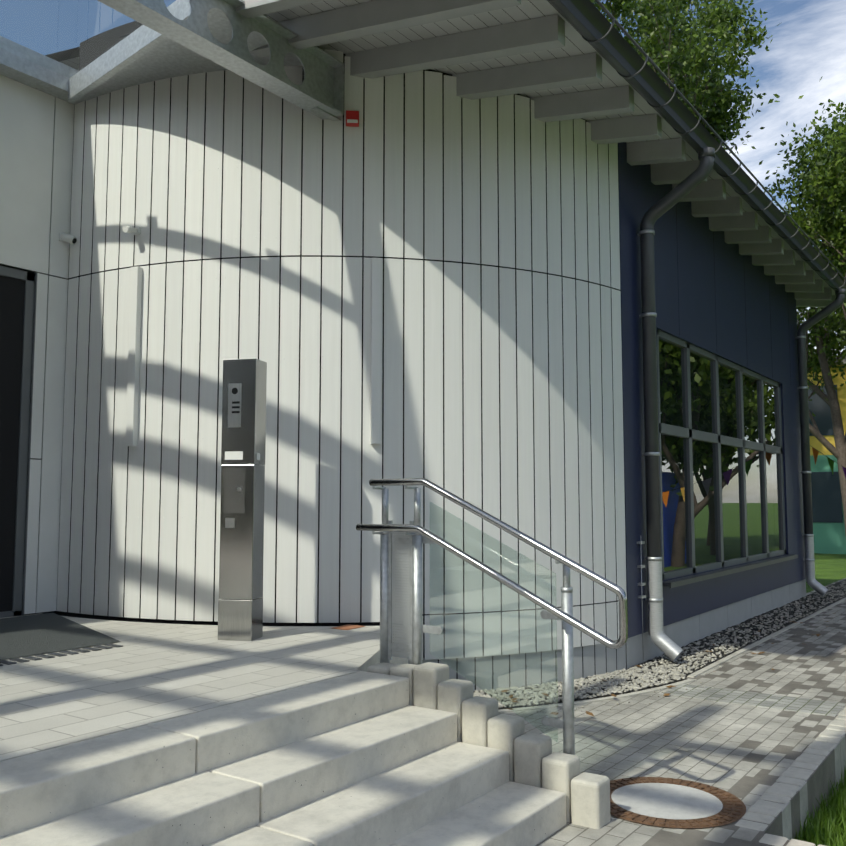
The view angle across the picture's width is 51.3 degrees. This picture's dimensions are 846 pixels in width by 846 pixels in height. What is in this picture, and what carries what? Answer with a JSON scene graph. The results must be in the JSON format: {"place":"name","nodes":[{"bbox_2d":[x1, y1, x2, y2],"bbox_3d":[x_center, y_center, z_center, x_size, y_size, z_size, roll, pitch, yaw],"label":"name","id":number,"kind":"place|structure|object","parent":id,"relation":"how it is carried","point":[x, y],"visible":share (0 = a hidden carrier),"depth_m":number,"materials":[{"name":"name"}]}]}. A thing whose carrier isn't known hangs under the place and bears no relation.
{"place":"outdoors","nodes":[
{"label":"outdoors","id":0,"kind":"place"},
{"bbox_2d":[59,233,76,244],"bbox_3d":[-3.236,-1.678,8.032,0.178,0.118,0.108,-3,-6,35],"label":"wall camera","id":1,"kind":"object","parent":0,"point":[66,237],"depth_m":8.00,"materials":[{"name":"white plastic"}]},
{"bbox_2d":[0,613,407,761],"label":"entrance platform","id":2,"kind":"structure","parent":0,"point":[146,674],"depth_m":5.04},
{"bbox_2d":[0,266,36,617],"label":"door frame","id":3,"kind":"object","parent":2,"relation":"on","point":[22,504],"visible":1,"depth_m":7.70,"materials":[{"name":"grey metal"}]},
{"bbox_2d":[0,613,120,659],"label":"entrance mat","id":4,"kind":"object","parent":2,"relation":"on","point":[22,636],"visible":1,"depth_m":6.41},
{"bbox_2d":[0,644,122,665],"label":"drain grate","id":5,"kind":"object","parent":2,"relation":"on","point":[71,652],"visible":0.98,"depth_m":5.68,"materials":[{"name":"grey metal"}]},
{"bbox_2d":[218,358,266,640],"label":"intercom pillar","id":6,"kind":"structure","parent":2,"relation":"on","point":[240,609],"depth_m":6.35,"materials":[{"name":"silver metal"}]},
{"bbox_2d":[0,21,618,689],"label":"backing wall","id":7,"kind":"structure","parent":2,"relation":"on","point":[12,295],"depth_m":7.54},
{"bbox_2d":[0,75,73,613],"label":"wall","id":8,"kind":"structure","parent":7,"relation":"attached to","point":[31,124],"depth_m":7.87,"materials":[{"name":"white paint"}]},
{"bbox_2d":[331,624,364,629],"bbox_3d":[-0.586,1.596,6.888,0.160,0.006,0.220,-3,-6,35],"label":"inspection cover","id":9,"kind":"object","parent":2,"relation":"on","point":[346,627],"visible":1,"depth_m":6.85,"materials":[{"name":"brown metal"}]},
{"bbox_2d":[224,383,259,527],"bbox_3d":[-1.307,0.234,6.382,0.067,1.045,0.253,-26,-26,79],"label":"intercom panel","id":10,"kind":"object","parent":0,"point":[234,490],"visible":1,"depth_m":6.36,"materials":[{"name":"grey metal"}]},
{"bbox_2d":[0,671,565,845],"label":"entrance steps","id":11,"kind":"structure","parent":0,"point":[362,758],"depth_m":3.79,"materials":[{"name":"grey concrete"}]},
{"bbox_2d":[0,0,845,351],"label":"sky","id":12,"kind":"structure","parent":0,"point":[809,43],"materials":[{"name":"blue"}]},
{"bbox_2d":[408,644,625,690],"bbox_3d":[0.828,2.134,7.592,0.209,0.360,2.527,-10,-11,62],"label":"wall base","id":13,"kind":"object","parent":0,"point":[591,665],"depth_m":7.56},
{"bbox_2d":[503,578,845,845],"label":"path paving","id":14,"kind":"structure","parent":0,"point":[747,755],"depth_m":5.96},
{"bbox_2d":[57,49,626,659],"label":"curved wall","id":15,"kind":"structure","parent":14,"relation":"on","point":[573,347],"depth_m":7.50,"materials":[{"name":"white wood"}]},
{"bbox_2d":[122,226,140,234],"bbox_3d":[-2.519,-1.667,7.613,0.060,0.084,0.166,-2,-5,23],"label":"security camera","id":16,"kind":"object","parent":15,"relation":"attached to","point":[130,229],"depth_m":7.58,"materials":[{"name":"white plastic"}]},
{"bbox_2d":[0,0,301,104],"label":"canopy","id":17,"kind":"object","parent":15,"relation":"attached to","point":[142,54],"depth_m":7.50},
{"bbox_2d":[98,0,343,120],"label":"steel beam","id":18,"kind":"structure","parent":15,"relation":"attached to","point":[318,92],"depth_m":6.66,"materials":[{"name":"grey metal"}]},
{"bbox_2d":[125,258,380,446],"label":"wall light bars","id":19,"kind":"object","parent":15,"relation":"attached to","point":[134,359],"depth_m":7.47,"materials":[{"name":"white plastic"}]},
{"bbox_2d":[59,96,624,641],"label":"cladding rivets","id":20,"kind":"object","parent":15,"relation":"attached to","point":[367,360],"visible":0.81,"depth_m":7.51,"materials":[{"name":"silver metal"}]},
{"bbox_2d":[346,110,358,126],"bbox_3d":[-0.595,-2.568,7.431,0.110,0.120,0.058,0,-5,-5],"label":"fire alarm","id":21,"kind":"object","parent":15,"relation":"attached to","point":[352,118],"depth_m":7.41,"materials":[{"name":"red plastic"}]},
{"bbox_2d":[372,485,574,754],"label":"railing posts","id":22,"kind":"object","parent":14,"relation":"on","point":[566,723],"visible":0.69,"depth_m":5.17,"materials":[{"name":"silver metal"}]},
{"bbox_2d":[388,521,413,662],"bbox_3d":[-0.132,1.003,5.280,0.184,0.830,0.012,-3,-6,35],"label":"handrail panel frame","id":23,"kind":"object","parent":22,"relation":"attached to","point":[390,600],"visible":0.82,"depth_m":5.30,"materials":[{"name":"silver metal"}]},
{"bbox_2d":[392,524,409,657],"bbox_3d":[-0.132,1.003,5.280,0.150,0.790,0.001,-3,-6,35],"label":"perforated panel","id":24,"kind":"object","parent":23,"relation":"in","point":[400,582],"visible":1,"depth_m":5.28,"materials":[{"name":"silver metal"}]},
{"bbox_2d":[356,478,627,648],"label":"handrail rails","id":25,"kind":"object","parent":22,"relation":"attached to","point":[621,640],"visible":1,"depth_m":4.71,"materials":[{"name":"silver metal"}]},
{"bbox_2d":[430,503,557,741],"bbox_3d":[0.378,1.080,4.955,0.820,1.270,0.010,-3,-6,35],"label":"glass panel","id":26,"kind":"object","parent":22,"relation":"attached to","point":[509,620],"visible":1,"depth_m":4.93,"materials":[{"name":"clear glass"}]},
{"bbox_2d":[473,580,845,711],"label":"gravel bed","id":27,"kind":"object","parent":14,"relation":"on","point":[792,612],"visible":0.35,"depth_m":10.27,"materials":[{"name":"grey gravel"}]},
{"bbox_2d":[501,613,835,715],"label":"fallen leaves","id":28,"kind":"object","parent":14,"relation":"on","point":[591,714],"visible":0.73,"depth_m":7.48,"materials":[{"name":"brown plant"}]},
{"bbox_2d":[498,597,845,714],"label":"kerb edging","id":29,"kind":"object","parent":14,"relation":"on","point":[710,666],"visible":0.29,"depth_m":8.03,"materials":[{"name":"concrete"}]},
{"bbox_2d":[610,777,745,827],"bbox_3d":[1.290,2.000,4.677,0.800,0.006,0.800,-3,-6,35],"label":"manhole cover","id":30,"kind":"object","parent":14,"relation":"on","point":[662,802],"visible":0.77,"depth_m":4.62,"materials":[{"name":"metal"}]},
{"bbox_2d":[625,579,805,668],"bbox_3d":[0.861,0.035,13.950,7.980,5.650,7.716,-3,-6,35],"label":"plinth","id":31,"kind":"structure","parent":14,"relation":"on","point":[684,632],"depth_m":10.46,"materials":[{"name":"grey concrete"}]},
{"bbox_2d":[637,535,645,663],"bbox_3d":[2.124,1.721,8.551,0.050,1.250,0.080,-3,-6,35],"label":"lightning conductor","id":32,"kind":"object","parent":31,"relation":"attached to","point":[641,566],"visible":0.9,"depth_m":8.55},
{"bbox_2d":[663,684,845,716],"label":"paving band","id":33,"kind":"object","parent":14,"relation":"on","point":[802,705],"depth_m":7.05,"materials":[{"name":"stone"}]},
{"bbox_2d":[735,707,845,845],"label":"palisade edging","id":34,"kind":"object","parent":14,"relation":"on","point":[762,811],"visible":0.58,"depth_m":4.93,"materials":[{"name":"concrete"}]},
{"bbox_2d":[590,0,781,154],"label":"tree","id":35,"kind":"object","parent":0,"point":[700,51],"depth_m":21.39,"materials":[{"name":"green plant"}]},
{"bbox_2d":[618,142,805,637],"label":"blue wall","id":36,"kind":"structure","parent":0,"point":[696,317],"depth_m":10.43,"materials":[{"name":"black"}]},
{"bbox_2d":[45,0,841,294],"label":"roof","id":37,"kind":"structure","parent":36,"relation":"on","point":[576,43],"depth_m":7.24,"materials":[{"name":"grey"}]},
{"bbox_2d":[76,0,839,307],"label":"roof rafters","id":38,"kind":"object","parent":37,"relation":"attached to","point":[728,216],"visible":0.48,"depth_m":7.33,"materials":[{"name":"white wood"}]},
{"bbox_2d":[547,0,845,300],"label":"gutter","id":39,"kind":"object","parent":37,"relation":"attached to","point":[601,24],"visible":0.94,"depth_m":8.13,"materials":[{"name":"grey metal"}]},
{"bbox_2d":[638,147,714,660],"bbox_3d":[2.529,-0.188,8.642,0.800,4.982,0.160,-3,-6,35],"label":"downpipe","id":40,"kind":"object","parent":36,"relation":"attached to","point":[662,641],"visible":1,"depth_m":8.73,"materials":[{"name":"grey metal"}]},
{"bbox_2d":[657,329,785,579],"bbox_3d":[4.011,0.510,11.521,0.070,2.660,5.540,-3,-6,35],"label":"window frame","id":41,"kind":"object","parent":36,"relation":"in","point":[688,433],"visible":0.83,"depth_m":11.07,"materials":[{"name":"grey metal"}]},
{"bbox_2d":[659,338,781,571],"bbox_3d":[4.011,0.510,11.521,0.001,2.660,5.540,-3,-6,35],"label":"window glass","id":42,"kind":"object","parent":41,"relation":"in","point":[674,469],"visible":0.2,"depth_m":10.88,"materials":[{"name":"clear glass"}]},
{"bbox_2d":[662,554,797,587],"bbox_3d":[4.091,1.863,11.347,0.165,0.055,5.700,-3,-6,35],"label":"window sill","id":43,"kind":"structure","parent":36,"relation":"attached to","point":[677,582],"depth_m":10.54,"materials":[{"name":"grey metal"}]},
{"bbox_2d":[676,213,790,377],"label":"blue wall joints","id":44,"kind":"object","parent":36,"relation":"attached to","point":[715,300],"depth_m":11.17,"materials":[{"name":"blue"}]},
{"bbox_2d":[795,289,845,595],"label":"downpipe","id":45,"kind":"object","parent":36,"relation":"attached to","point":[808,534],"visible":0.98,"depth_m":14.49,"materials":[{"name":"grey metal"}]},
{"bbox_2d":[805,442,845,477],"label":"bunting","id":46,"kind":"object","parent":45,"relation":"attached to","point":[815,455],"visible":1,"depth_m":13.88,"materials":[{"name":"fabric"}]},
{"bbox_2d":[751,76,845,535],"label":"tree","id":47,"kind":"object","parent":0,"point":[829,224],"depth_m":25.23,"materials":[{"name":"green plant"}]},
{"bbox_2d":[796,246,845,339],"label":"tree","id":48,"kind":"object","parent":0,"point":[836,309],"depth_m":39.56,"materials":[{"name":"green plant"}]},
{"bbox_2d":[806,553,845,821],"bbox_3d":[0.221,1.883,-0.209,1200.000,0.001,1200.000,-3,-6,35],"label":"ground grass","id":49,"kind":"structure","parent":0,"point":[830,568],"depth_m":24.49,"materials":[{"name":"green plant"}]},
{"bbox_2d":[367,662,609,828],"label":"stair palisades","id":50,"kind":"structure","parent":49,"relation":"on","point":[534,760],"depth_m":4.60,"materials":[{"name":"concrete"}]},
{"bbox_2d":[790,762,845,845],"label":"lawn grass","id":51,"kind":"structure","parent":49,"relation":"on","point":[820,829],"depth_m":4.93,"materials":[{"name":"green plant"}]},
{"bbox_2d":[807,356,845,553],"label":"mural wall","id":52,"kind":"structure","parent":49,"relation":"on","point":[828,523],"depth_m":31.45,"materials":[{"name":"green"}]}
]}

